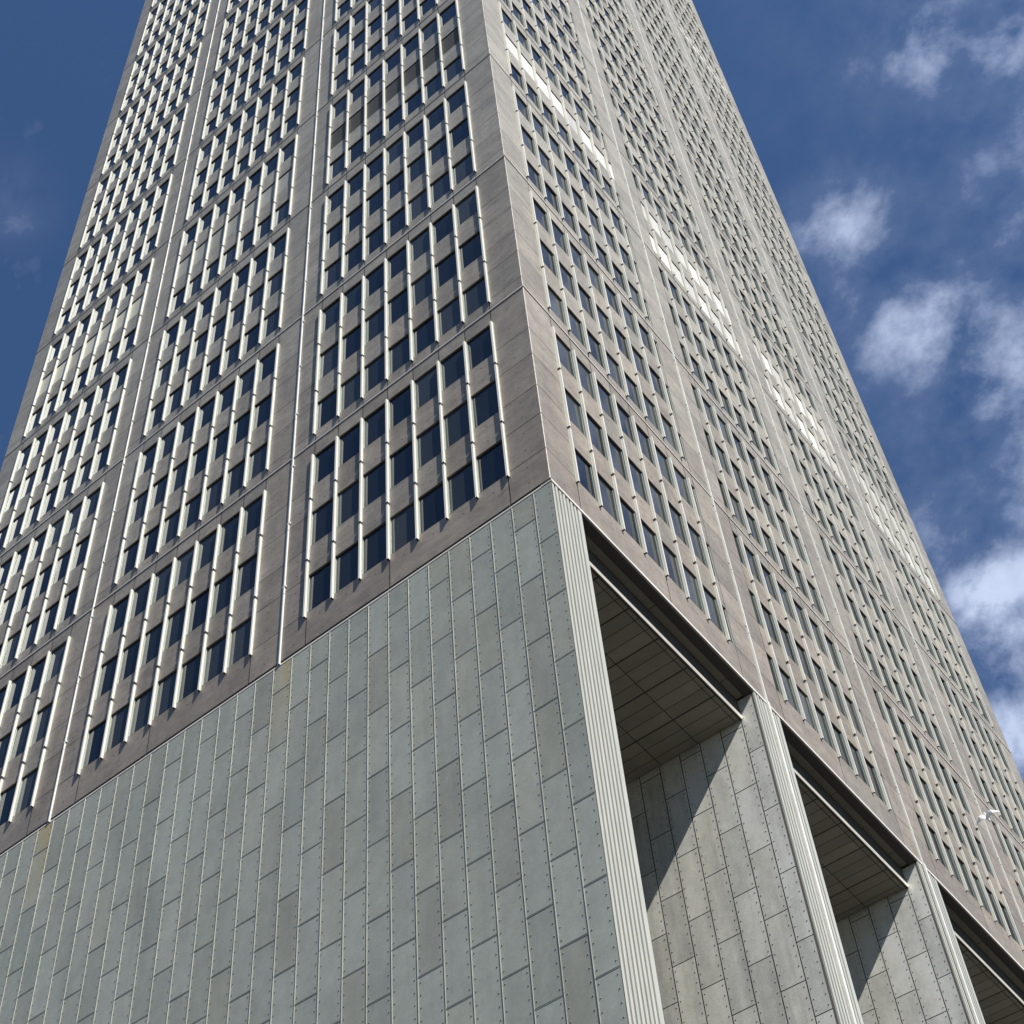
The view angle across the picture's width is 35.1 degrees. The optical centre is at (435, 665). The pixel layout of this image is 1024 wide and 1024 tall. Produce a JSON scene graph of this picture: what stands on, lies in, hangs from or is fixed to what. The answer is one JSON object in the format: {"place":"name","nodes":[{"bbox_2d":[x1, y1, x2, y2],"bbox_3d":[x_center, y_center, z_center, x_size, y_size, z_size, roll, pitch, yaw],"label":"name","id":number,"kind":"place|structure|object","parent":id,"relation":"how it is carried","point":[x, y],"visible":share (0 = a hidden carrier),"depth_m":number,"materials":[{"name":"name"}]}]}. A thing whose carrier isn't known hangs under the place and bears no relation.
{"place":"outdoors","nodes":[
{"label":"outdoors","id":0,"kind":"place"},
{"bbox_2d":[0,0,1023,1023],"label":"office tower","id":1,"kind":"structure","parent":0,"point":[462,555],"depth_m":63.43,"materials":[{"name":"concrete"}]},
{"bbox_2d":[0,684,7,711],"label":"window","id":2,"kind":"structure","parent":1,"relation":"in","point":[2,691],"depth_m":71.92,"materials":[{"name":"glass"}]},
{"bbox_2d":[0,731,11,767],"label":"window","id":3,"kind":"structure","parent":1,"relation":"in","point":[4,741],"depth_m":68.31,"materials":[{"name":"glass"}]},
{"bbox_2d":[0,782,16,825],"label":"window","id":4,"kind":"structure","parent":1,"relation":"in","point":[6,797],"depth_m":64.80,"materials":[{"name":"glass"}]},
{"bbox_2d":[4,670,26,712],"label":"window","id":5,"kind":"structure","parent":1,"relation":"in","point":[17,684],"depth_m":71.14,"materials":[{"name":"glass"}]},
{"bbox_2d":[8,715,32,761],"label":"window","id":6,"kind":"structure","parent":1,"relation":"in","point":[22,731],"depth_m":67.65,"materials":[{"name":"glass"}]},
{"bbox_2d":[13,766,38,816],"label":"window","id":7,"kind":"structure","parent":1,"relation":"in","point":[24,798],"depth_m":64.17,"materials":[{"name":"glass"}]},
{"bbox_2d":[24,655,46,697],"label":"window","id":8,"kind":"structure","parent":1,"relation":"in","point":[36,672],"depth_m":70.58,"materials":[{"name":"glass"}]},
{"bbox_2d":[29,700,53,746],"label":"window","id":9,"kind":"structure","parent":1,"relation":"in","point":[43,715],"depth_m":67.12,"materials":[{"name":"glass"}]},
{"bbox_2d":[44,640,66,683],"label":"window","id":10,"kind":"structure","parent":1,"relation":"in","point":[56,657],"depth_m":70.07,"materials":[{"name":"glass"}]},
{"bbox_2d":[57,585,78,625],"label":"window","id":11,"kind":"structure","parent":1,"relation":"in","point":[69,600],"depth_m":73.02,"materials":[{"name":"glass"}]},
{"bbox_2d":[81,718,106,769],"bbox_3d":[-13.097,2.990,62.419,1.227,2.145,0.104,-33,-55,24],"label":"window","id":12,"kind":"structure","parent":1,"relation":"in","point":[92,752],"depth_m":62.56,"materials":[{"name":"glass"}]},
{"bbox_2d":[95,653,118,699],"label":"window","id":13,"kind":"structure","parent":1,"relation":"in","point":[107,672],"depth_m":65.52,"materials":[{"name":"glass"}]},
{"bbox_2d":[104,702,129,753],"bbox_3d":[-12.099,2.344,61.893,1.227,2.145,0.104,-33,-55,24],"label":"window","id":14,"kind":"structure","parent":1,"relation":"in","point":[118,721],"depth_m":62.03,"materials":[{"name":"glass"}]},
{"bbox_2d":[107,593,129,636],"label":"window","id":15,"kind":"structure","parent":1,"relation":"in","point":[118,614],"depth_m":68.46,"materials":[{"name":"glass"}]},
{"bbox_2d":[117,637,140,683],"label":"window","id":16,"kind":"structure","parent":1,"relation":"in","point":[129,655],"depth_m":64.98,"materials":[{"name":"glass"}]},
{"bbox_2d":[118,538,139,579],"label":"window","id":17,"kind":"structure","parent":1,"relation":"in","point":[130,553],"depth_m":71.42,"materials":[{"name":"glass"}]},
{"bbox_2d":[128,577,150,621],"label":"window","id":18,"kind":"structure","parent":1,"relation":"in","point":[140,595],"depth_m":67.93,"materials":[{"name":"glass"}]},
{"bbox_2d":[128,685,153,736],"bbox_3d":[-11.101,1.698,61.366,1.227,2.145,0.104,-33,-55,24],"label":"window","id":19,"kind":"structure","parent":1,"relation":"in","point":[141,707],"depth_m":61.51,"materials":[{"name":"glass"}]},
{"bbox_2d":[139,523,159,563],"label":"window","id":20,"kind":"structure","parent":1,"relation":"in","point":[149,544],"depth_m":70.89,"materials":[{"name":"glass"}]},
{"bbox_2d":[140,620,163,667],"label":"window","id":21,"kind":"structure","parent":1,"relation":"in","point":[152,639],"depth_m":64.46,"materials":[{"name":"glass"}]},
{"bbox_2d":[150,561,172,605],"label":"window","id":22,"kind":"structure","parent":1,"relation":"in","point":[161,581],"depth_m":67.40,"materials":[{"name":"glass"}]},
{"bbox_2d":[152,668,177,719],"bbox_3d":[-10.104,1.052,60.839,1.227,2.145,0.104,-33,-55,24],"label":"window","id":23,"kind":"structure","parent":1,"relation":"in","point":[166,686],"depth_m":60.98,"materials":[{"name":"glass"}]},
{"bbox_2d":[160,507,180,547],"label":"window","id":24,"kind":"structure","parent":1,"relation":"in","point":[170,527],"depth_m":70.36,"materials":[{"name":"glass"}]},
{"bbox_2d":[163,604,185,650],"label":"window","id":25,"kind":"structure","parent":1,"relation":"in","point":[175,622],"depth_m":63.92,"materials":[{"name":"glass"}]},
{"bbox_2d":[172,545,194,589],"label":"window","id":26,"kind":"structure","parent":1,"relation":"in","point":[183,567],"depth_m":66.88,"materials":[{"name":"glass"}]},
{"bbox_2d":[177,651,201,702],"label":"window","id":27,"kind":"structure","parent":1,"relation":"in","point":[189,677],"depth_m":60.45,"materials":[{"name":"glass"}]},
{"bbox_2d":[181,491,201,531],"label":"window","id":28,"kind":"structure","parent":1,"relation":"in","point":[192,507],"depth_m":69.83,"materials":[{"name":"glass"}]},
{"bbox_2d":[186,587,209,634],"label":"window","id":29,"kind":"structure","parent":1,"relation":"in","point":[198,605],"depth_m":63.39,"materials":[{"name":"glass"}]},
{"bbox_2d":[189,441,208,479],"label":"window","id":30,"kind":"structure","parent":1,"relation":"in","point":[199,458],"depth_m":72.77,"materials":[{"name":"glass"}]},
{"bbox_2d":[195,528,216,572],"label":"window","id":31,"kind":"structure","parent":1,"relation":"in","point":[206,547],"depth_m":66.34,"materials":[{"name":"glass"}]},
{"bbox_2d":[202,474,223,516],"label":"window","id":32,"kind":"structure","parent":1,"relation":"in","point":[213,491],"depth_m":69.30,"materials":[{"name":"glass"}]},
{"bbox_2d":[202,634,226,685],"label":"window","id":33,"kind":"structure","parent":1,"relation":"in","point":[214,657],"depth_m":59.92,"materials":[{"name":"glass"}]},
{"bbox_2d":[209,425,229,464],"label":"window","id":34,"kind":"structure","parent":1,"relation":"in","point":[220,441],"depth_m":72.26,"materials":[{"name":"glass"}]},
{"bbox_2d":[210,569,233,617],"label":"window","id":35,"kind":"structure","parent":1,"relation":"in","point":[221,597],"depth_m":62.87,"materials":[{"name":"glass"}]},
{"bbox_2d":[218,511,239,555],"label":"window","id":36,"kind":"structure","parent":1,"relation":"in","point":[229,529],"depth_m":65.82,"materials":[{"name":"glass"}]},
{"bbox_2d":[224,457,245,499],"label":"window","id":37,"kind":"structure","parent":1,"relation":"in","point":[235,476],"depth_m":68.76,"materials":[{"name":"glass"}]},
{"bbox_2d":[227,616,251,667],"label":"window","id":38,"kind":"structure","parent":1,"relation":"in","point":[240,635],"depth_m":59.39,"materials":[{"name":"glass"}]},
{"bbox_2d":[231,409,250,447],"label":"window","id":39,"kind":"structure","parent":1,"relation":"in","point":[241,425],"depth_m":71.73,"materials":[{"name":"glass"}]},
{"bbox_2d":[234,552,257,600],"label":"window","id":40,"kind":"structure","parent":1,"relation":"in","point":[246,571],"depth_m":62.35,"materials":[{"name":"glass"}]},
{"bbox_2d":[241,494,262,538],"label":"window","id":41,"kind":"structure","parent":1,"relation":"in","point":[252,512],"depth_m":65.29,"materials":[{"name":"glass"}]},
{"bbox_2d":[247,441,267,482],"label":"window","id":42,"kind":"structure","parent":1,"relation":"in","point":[257,459],"depth_m":68.24,"materials":[{"name":"glass"}]},
{"bbox_2d":[252,392,271,430],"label":"window","id":43,"kind":"structure","parent":1,"relation":"in","point":[262,410],"depth_m":71.21,"materials":[{"name":"glass"}]},
{"bbox_2d":[307,560,330,612],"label":"window","id":44,"kind":"structure","parent":1,"relation":"in","point":[319,583],"depth_m":57.79,"materials":[{"name":"glass"}]},
{"bbox_2d":[310,497,332,545],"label":"window","id":45,"kind":"structure","parent":1,"relation":"in","point":[322,517],"depth_m":60.73,"materials":[{"name":"glass"}]},
{"bbox_2d":[313,440,334,485],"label":"window","id":46,"kind":"structure","parent":1,"relation":"in","point":[324,464],"depth_m":63.69,"materials":[{"name":"glass"}]},
{"bbox_2d":[316,388,336,430],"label":"window","id":47,"kind":"structure","parent":1,"relation":"in","point":[326,407],"depth_m":66.65,"materials":[{"name":"glass"}]},
{"bbox_2d":[319,340,338,379],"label":"window","id":48,"kind":"structure","parent":1,"relation":"in","point":[329,358],"depth_m":69.59,"materials":[{"name":"glass"}]},
{"bbox_2d":[321,297,339,333],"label":"window","id":49,"kind":"structure","parent":1,"relation":"in","point":[331,314],"depth_m":72.52,"materials":[{"name":"glass"}]},
{"bbox_2d":[334,541,357,593],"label":"window","id":50,"kind":"structure","parent":1,"relation":"in","point":[346,562],"depth_m":57.26,"materials":[{"name":"glass"}]},
{"bbox_2d":[336,478,358,527],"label":"window","id":51,"kind":"structure","parent":1,"relation":"in","point":[348,498],"depth_m":60.21,"materials":[{"name":"glass"}]},
{"bbox_2d":[338,422,359,466],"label":"window","id":52,"kind":"structure","parent":1,"relation":"in","point":[349,442],"depth_m":63.15,"materials":[{"name":"glass"}]},
{"bbox_2d":[340,370,360,412],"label":"window","id":53,"kind":"structure","parent":1,"relation":"in","point":[350,389],"depth_m":66.11,"materials":[{"name":"glass"}]},
{"bbox_2d":[341,323,360,362],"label":"window","id":54,"kind":"structure","parent":1,"relation":"in","point":[351,342],"depth_m":69.07,"materials":[{"name":"glass"}]},
{"bbox_2d":[343,279,361,316],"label":"window","id":55,"kind":"structure","parent":1,"relation":"in","point":[352,297],"depth_m":72.01,"materials":[{"name":"glass"}]},
{"bbox_2d":[362,521,385,574],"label":"window","id":56,"kind":"structure","parent":1,"relation":"in","point":[374,543],"depth_m":56.73,"materials":[{"name":"glass"}]},
{"bbox_2d":[363,403,384,448],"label":"window","id":57,"kind":"structure","parent":1,"relation":"in","point":[374,423],"depth_m":62.64,"materials":[{"name":"glass"}]},
{"bbox_2d":[363,459,385,507],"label":"window","id":58,"kind":"structure","parent":1,"relation":"in","point":[374,481],"depth_m":59.68,"materials":[{"name":"glass"}]},
{"bbox_2d":[364,351,384,393],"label":"window","id":59,"kind":"structure","parent":1,"relation":"in","point":[374,372],"depth_m":65.59,"materials":[{"name":"glass"}]},
{"bbox_2d":[365,305,383,343],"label":"window","id":60,"kind":"structure","parent":1,"relation":"in","point":[374,324],"depth_m":68.55,"materials":[{"name":"glass"}]},
{"bbox_2d":[365,262,383,298],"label":"window","id":61,"kind":"structure","parent":1,"relation":"in","point":[374,280],"depth_m":71.49,"materials":[{"name":"glass"}]},
{"bbox_2d":[387,244,406,281],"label":"window","id":62,"kind":"structure","parent":1,"relation":"in","point":[397,262],"depth_m":70.95,"materials":[{"name":"glass"}]},
{"bbox_2d":[388,286,407,326],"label":"window","id":63,"kind":"structure","parent":1,"relation":"in","point":[398,305],"depth_m":68.00,"materials":[{"name":"glass"}]},
{"bbox_2d":[388,333,409,375],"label":"window","id":64,"kind":"structure","parent":1,"relation":"in","point":[398,353],"depth_m":65.04,"materials":[{"name":"glass"}]},
{"bbox_2d":[389,384,411,429],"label":"window","id":65,"kind":"structure","parent":1,"relation":"in","point":[399,404],"depth_m":62.11,"materials":[{"name":"glass"}]},
{"bbox_2d":[389,440,412,488],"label":"window","id":66,"kind":"structure","parent":1,"relation":"in","point":[401,461],"depth_m":59.15,"materials":[{"name":"glass"}]},
{"bbox_2d":[390,501,414,553],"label":"window","id":67,"kind":"structure","parent":1,"relation":"in","point":[402,525],"depth_m":56.21,"materials":[{"name":"glass"}]},
{"bbox_2d":[409,226,429,263],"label":"window","id":68,"kind":"structure","parent":1,"relation":"in","point":[420,243],"depth_m":70.41,"materials":[{"name":"glass"}]},
{"bbox_2d":[411,268,432,307],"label":"window","id":69,"kind":"structure","parent":1,"relation":"in","point":[421,288],"depth_m":67.48,"materials":[{"name":"glass"}]},
{"bbox_2d":[412,314,434,356],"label":"window","id":70,"kind":"structure","parent":1,"relation":"in","point":[424,333],"depth_m":64.52,"materials":[{"name":"glass"}]},
{"bbox_2d":[414,364,437,410],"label":"window","id":71,"kind":"structure","parent":1,"relation":"in","point":[425,386],"depth_m":61.56,"materials":[{"name":"glass"}]},
{"bbox_2d":[416,420,440,469],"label":"window","id":72,"kind":"structure","parent":1,"relation":"in","point":[428,443],"depth_m":58.63,"materials":[{"name":"glass"}]},
{"bbox_2d":[418,481,444,533],"bbox_3d":[-0.098,-5.427,55.557,1.227,2.145,0.104,-33,-55,24],"label":"window","id":73,"kind":"structure","parent":1,"relation":"in","point":[431,504],"depth_m":55.66,"materials":[{"name":"glass"}]},
{"bbox_2d":[430,169,450,204],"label":"window","id":74,"kind":"structure","parent":1,"relation":"in","point":[438,188],"depth_m":72.84,"materials":[{"name":"glass"}]},
{"bbox_2d":[432,208,453,245],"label":"window","id":75,"kind":"structure","parent":1,"relation":"in","point":[443,225],"depth_m":69.90,"materials":[{"name":"glass"}]},
{"bbox_2d":[434,250,456,289],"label":"window","id":76,"kind":"structure","parent":1,"relation":"in","point":[445,269],"depth_m":66.94,"materials":[{"name":"glass"}]},
{"bbox_2d":[437,295,460,337],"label":"window","id":77,"kind":"structure","parent":1,"relation":"in","point":[449,315],"depth_m":63.99,"materials":[{"name":"glass"}]},
{"bbox_2d":[440,345,464,390],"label":"window","id":78,"kind":"structure","parent":1,"relation":"in","point":[452,366],"depth_m":61.04,"materials":[{"name":"glass"}]},
{"bbox_2d":[443,400,469,449],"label":"window","id":79,"kind":"structure","parent":1,"relation":"in","point":[456,423],"depth_m":58.09,"materials":[{"name":"glass"}]},
{"bbox_2d":[447,460,474,513],"bbox_3d":[0.900,-6.073,55.030,1.227,2.145,0.104,-33,-55,24],"label":"window","id":80,"kind":"structure","parent":1,"relation":"in","point":[460,485],"depth_m":55.15,"materials":[{"name":"glass"}]},
{"bbox_2d":[452,152,473,186],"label":"window","id":81,"kind":"structure","parent":1,"relation":"in","point":[463,168],"depth_m":72.31,"materials":[{"name":"glass"}]},
{"bbox_2d":[455,190,477,226],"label":"window","id":82,"kind":"structure","parent":1,"relation":"in","point":[465,208],"depth_m":69.37,"materials":[{"name":"glass"}]},
{"bbox_2d":[459,230,481,270],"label":"window","id":83,"kind":"structure","parent":1,"relation":"in","point":[470,250],"depth_m":66.40,"materials":[{"name":"glass"}]},
{"bbox_2d":[462,275,486,318],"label":"window","id":84,"kind":"structure","parent":1,"relation":"in","point":[475,296],"depth_m":63.46,"materials":[{"name":"glass"}]},
{"bbox_2d":[466,325,492,370],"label":"window","id":85,"kind":"structure","parent":1,"relation":"in","point":[479,347],"depth_m":60.51,"materials":[{"name":"glass"}]},
{"bbox_2d":[471,379,498,428],"bbox_3d":[1.787,-9.289,57.446,1.227,2.145,0.104,-33,-55,24],"label":"window","id":86,"kind":"structure","parent":1,"relation":"in","point":[484,402],"depth_m":57.57,"materials":[{"name":"glass"}]},
{"bbox_2d":[476,439,505,492],"bbox_3d":[1.898,-6.720,54.503,1.227,2.145,0.104,-33,-55,24],"label":"window","id":87,"kind":"structure","parent":1,"relation":"in","point":[490,463],"depth_m":54.61,"materials":[{"name":"glass"}]},
{"bbox_2d":[0,0,1023,945],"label":"windows","id":88,"kind":"structure","parent":1,"relation":"in","point":[418,204],"depth_m":83.92,"materials":[{"name":"glass"}]},
{"bbox_2d":[555,333,575,378],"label":"window","id":89,"kind":"structure","parent":1,"relation":"in","point":[565,356],"depth_m":60.94,"materials":[{"name":"glass"}]},
{"bbox_2d":[564,387,585,436],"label":"window","id":90,"kind":"structure","parent":1,"relation":"in","point":[574,408],"depth_m":57.98,"materials":[{"name":"glass"}]},
{"bbox_2d":[574,447,597,500],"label":"window","id":91,"kind":"structure","parent":1,"relation":"in","point":[585,472],"depth_m":55.02,"materials":[{"name":"glass"}]},
{"bbox_2d":[586,411,607,459],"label":"window","id":92,"kind":"structure","parent":1,"relation":"in","point":[596,434],"depth_m":58.66,"materials":[{"name":"glass"}]},
{"bbox_2d":[597,472,619,524],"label":"window","id":93,"kind":"structure","parent":1,"relation":"in","point":[607,492],"depth_m":55.71,"materials":[{"name":"glass"}]},
{"bbox_2d":[607,434,628,482],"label":"window","id":94,"kind":"structure","parent":1,"relation":"in","point":[618,462],"depth_m":59.34,"materials":[{"name":"glass"}]},
{"bbox_2d":[619,495,641,547],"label":"window","id":95,"kind":"structure","parent":1,"relation":"in","point":[629,516],"depth_m":56.38,"materials":[{"name":"glass"}]},
{"bbox_2d":[627,456,649,505],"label":"window","id":96,"kind":"structure","parent":1,"relation":"in","point":[637,476],"depth_m":60.02,"materials":[{"name":"glass"}]},
{"bbox_2d":[640,518,663,570],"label":"window","id":97,"kind":"structure","parent":1,"relation":"in","point":[650,537],"depth_m":57.06,"materials":[{"name":"glass"}]},
{"bbox_2d":[648,479,668,525],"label":"window","id":98,"kind":"structure","parent":1,"relation":"in","point":[657,498],"depth_m":60.70,"materials":[{"name":"glass"}]},
{"bbox_2d":[661,540,684,592],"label":"window","id":99,"kind":"structure","parent":1,"relation":"in","point":[671,559],"depth_m":57.75,"materials":[{"name":"glass"}]},
{"bbox_2d":[667,500,688,547],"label":"window","id":100,"kind":"structure","parent":1,"relation":"in","point":[676,517],"depth_m":61.37,"materials":[{"name":"glass"}]},
{"bbox_2d":[682,563,704,613],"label":"window","id":101,"kind":"structure","parent":1,"relation":"in","point":[692,584],"depth_m":58.42,"materials":[{"name":"glass"}]},
{"bbox_2d":[702,584,724,634],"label":"window","id":102,"kind":"structure","parent":1,"relation":"in","point":[711,601],"depth_m":59.10,"materials":[{"name":"glass"}]},
{"bbox_2d":[0,0,1023,782],"label":"sky","id":103,"kind":"structure","parent":0,"point":[887,136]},
{"bbox_2d":[976,810,999,825],"bbox_3d":[21.856,5.996,64.204,1.088,0.489,0.203,-33,-38,9],"label":"bird","id":104,"kind":"object","parent":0,"point":[987,815],"visible":1,"depth_m":64.17}
]}

